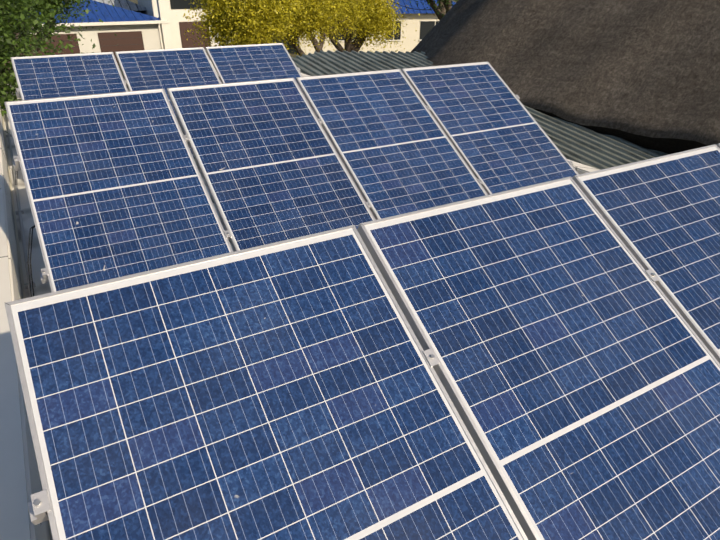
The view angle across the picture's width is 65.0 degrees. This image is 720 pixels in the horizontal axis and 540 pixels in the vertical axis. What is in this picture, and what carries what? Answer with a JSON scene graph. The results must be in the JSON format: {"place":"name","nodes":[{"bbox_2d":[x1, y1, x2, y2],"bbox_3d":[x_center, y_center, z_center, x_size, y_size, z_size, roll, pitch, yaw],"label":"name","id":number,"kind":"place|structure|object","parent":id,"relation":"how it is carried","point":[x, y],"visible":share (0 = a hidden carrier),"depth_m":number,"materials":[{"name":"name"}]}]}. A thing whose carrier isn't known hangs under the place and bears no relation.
{"place":"outdoors","nodes":[
{"label":"outdoors","id":0,"kind":"place"},
{"bbox_2d":[1,109,52,539],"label":"flat roof building walls","id":1,"kind":"structure","parent":0,"point":[20,264],"depth_m":4.66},
{"bbox_2d":[4,104,35,296],"bbox_3d":[-2.390,-0.587,4.359,0.586,0.725,11.800,-15,31,-27],"label":"mounting frame","id":2,"kind":"object","parent":1,"relation":"on","point":[29,285],"visible":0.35,"depth_m":4.45,"materials":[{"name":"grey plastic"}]},
{"bbox_2d":[2,82,234,297],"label":"flat roof slab","id":3,"kind":"structure","parent":1,"relation":"on","point":[37,266],"depth_m":4.63,"materials":[{"name":"grey concrete"}]},
{"bbox_2d":[0,60,598,539],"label":"roof parapet","id":4,"kind":"structure","parent":3,"relation":"on","point":[20,482],"depth_m":2.28,"materials":[{"name":"paint"}]},
{"bbox_2d":[16,63,300,97],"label":"panel clamps","id":5,"kind":"object","parent":1,"relation":"on","point":[18,95],"visible":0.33,"depth_m":6.03,"materials":[{"name":"metal"}]},
{"bbox_2d":[10,52,127,99],"bbox_3d":[-2.795,-1.610,5.671,0.992,0.036,1.675,-15,62,-27],"label":"solar panel","id":6,"kind":"object","parent":5,"relation":"on","point":[50,76],"visible":0.48,"depth_m":5.86,"materials":[{"name":"glass"}]},
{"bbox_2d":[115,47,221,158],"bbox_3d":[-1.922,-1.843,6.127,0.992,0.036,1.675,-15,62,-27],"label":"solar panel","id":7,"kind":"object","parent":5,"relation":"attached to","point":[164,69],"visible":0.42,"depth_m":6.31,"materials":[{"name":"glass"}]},
{"bbox_2d":[205,43,301,83],"bbox_3d":[-1.049,-2.075,6.583,0.992,0.036,1.675,-15,62,-27],"label":"solar panel","id":8,"kind":"object","parent":5,"relation":"attached to","point":[244,63],"visible":0.4,"depth_m":6.77,"materials":[{"name":"glass"}]},
{"bbox_2d":[13,95,572,283],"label":"panel clamps","id":9,"kind":"object","parent":1,"relation":"on","point":[44,271],"visible":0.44,"depth_m":3.47,"materials":[{"name":"metal"}]},
{"bbox_2d":[4,89,232,291],"bbox_3d":[-1.470,-0.498,3.468,0.992,0.036,1.675,-15,62,-27],"label":"solar panel","id":10,"kind":"object","parent":9,"relation":"on","point":[115,186],"visible":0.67,"depth_m":3.45,"materials":[{"name":"glass"}]},
{"bbox_2d":[167,78,375,250],"bbox_3d":[-0.597,-0.730,3.924,0.992,0.036,1.675,-15,62,-27],"label":"solar panel","id":11,"kind":"object","parent":9,"relation":"on","point":[272,168],"visible":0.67,"depth_m":3.91,"materials":[{"name":"glass"}]},
{"bbox_2d":[296,69,487,219],"bbox_3d":[0.276,-0.963,4.379,0.992,0.036,1.675,-15,62,-27],"label":"solar panel","id":12,"kind":"object","parent":9,"relation":"on","point":[396,150],"visible":0.73,"depth_m":4.37,"materials":[{"name":"glass"}]},
{"bbox_2d":[401,61,578,194],"bbox_3d":[1.149,-1.195,4.835,0.992,0.036,1.675,-15,62,-27],"label":"solar panel","id":13,"kind":"object","parent":9,"relation":"on","point":[498,136],"visible":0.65,"depth_m":4.83,"materials":[{"name":"glass"}]},
{"bbox_2d":[28,268,659,524],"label":"panel clamps","id":14,"kind":"object","parent":1,"relation":"on","point":[39,506],"visible":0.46,"depth_m":1.19,"materials":[{"name":"metal"}]},
{"bbox_2d":[4,225,527,539],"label":"solar panel","id":15,"kind":"object","parent":14,"relation":"on","point":[292,389],"visible":1,"depth_m":1.41,"materials":[{"name":"glass"}]},
{"bbox_2d":[357,177,719,539],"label":"solar panel","id":16,"kind":"object","parent":14,"relation":"on","point":[577,369],"visible":0.98,"depth_m":1.76,"materials":[{"name":"glass"}]},
{"bbox_2d":[572,144,719,362],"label":"solar panel","id":17,"kind":"object","parent":14,"relation":"on","point":[661,215],"visible":0.83,"depth_m":2.29,"materials":[{"name":"glass"}]},
{"bbox_2d":[291,50,668,169],"bbox_3d":[3.420,-1.262,7.554,4.300,1.804,14.145,-15,31,-27],"label":"corrugated roof","id":18,"kind":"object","parent":1,"relation":"attached to","point":[582,145],"visible":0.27,"depth_m":9.14,"materials":[{"name":"grey metal"}]},
{"bbox_2d":[1,0,233,64],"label":"house","id":19,"kind":"structure","parent":0,"point":[151,24],"depth_m":35.80,"materials":[{"name":"white paint"}]},
{"bbox_2d":[118,0,456,65],"bbox_3d":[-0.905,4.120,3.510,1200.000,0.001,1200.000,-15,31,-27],"label":"ground","id":20,"kind":"structure","parent":0,"point":[293,54],"depth_m":45.77,"materials":[{"name":"grey concrete"}]},
{"bbox_2d":[1,0,113,55],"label":"tree","id":21,"kind":"object","parent":20,"relation":"on","point":[63,5],"visible":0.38,"depth_m":23.03,"materials":[{"name":"green plant"}]},
{"bbox_2d":[0,0,119,132],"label":"green tree","id":22,"kind":"object","parent":20,"relation":"on","point":[13,42],"visible":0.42,"depth_m":8.42,"materials":[{"name":"green plant"}]},
{"bbox_2d":[183,0,314,48],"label":"yellow tree","id":23,"kind":"object","parent":20,"relation":"on","point":[244,22],"visible":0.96,"depth_m":20.23,"materials":[{"name":"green plant"}]},
{"bbox_2d":[269,0,376,56],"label":"yellow tree","id":24,"kind":"object","parent":20,"relation":"on","point":[332,16],"visible":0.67,"depth_m":24.05,"materials":[{"name":"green plant"}]},
{"bbox_2d":[329,0,419,52],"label":"yellow tree","id":25,"kind":"object","parent":20,"relation":"on","point":[381,10],"visible":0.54,"depth_m":27.18,"materials":[{"name":"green plant"}]},
{"bbox_2d":[410,0,457,30],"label":"dark tree","id":26,"kind":"object","parent":20,"relation":"on","point":[441,12],"visible":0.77,"depth_m":28.87,"materials":[{"name":"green plant"}]},
{"bbox_2d":[291,0,456,54],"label":"house","id":27,"kind":"structure","parent":0,"point":[424,23],"depth_m":41.70,"materials":[{"name":"beige paint"}]},
{"bbox_2d":[391,1,453,9],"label":"overhead cable","id":28,"kind":"object","parent":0,"point":[423,9],"visible":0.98,"depth_m":20.42,"materials":[{"name":"black rubber"}]},
{"bbox_2d":[411,0,719,153],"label":"thatched roof","id":29,"kind":"structure","parent":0,"point":[644,74],"depth_m":9.22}
]}

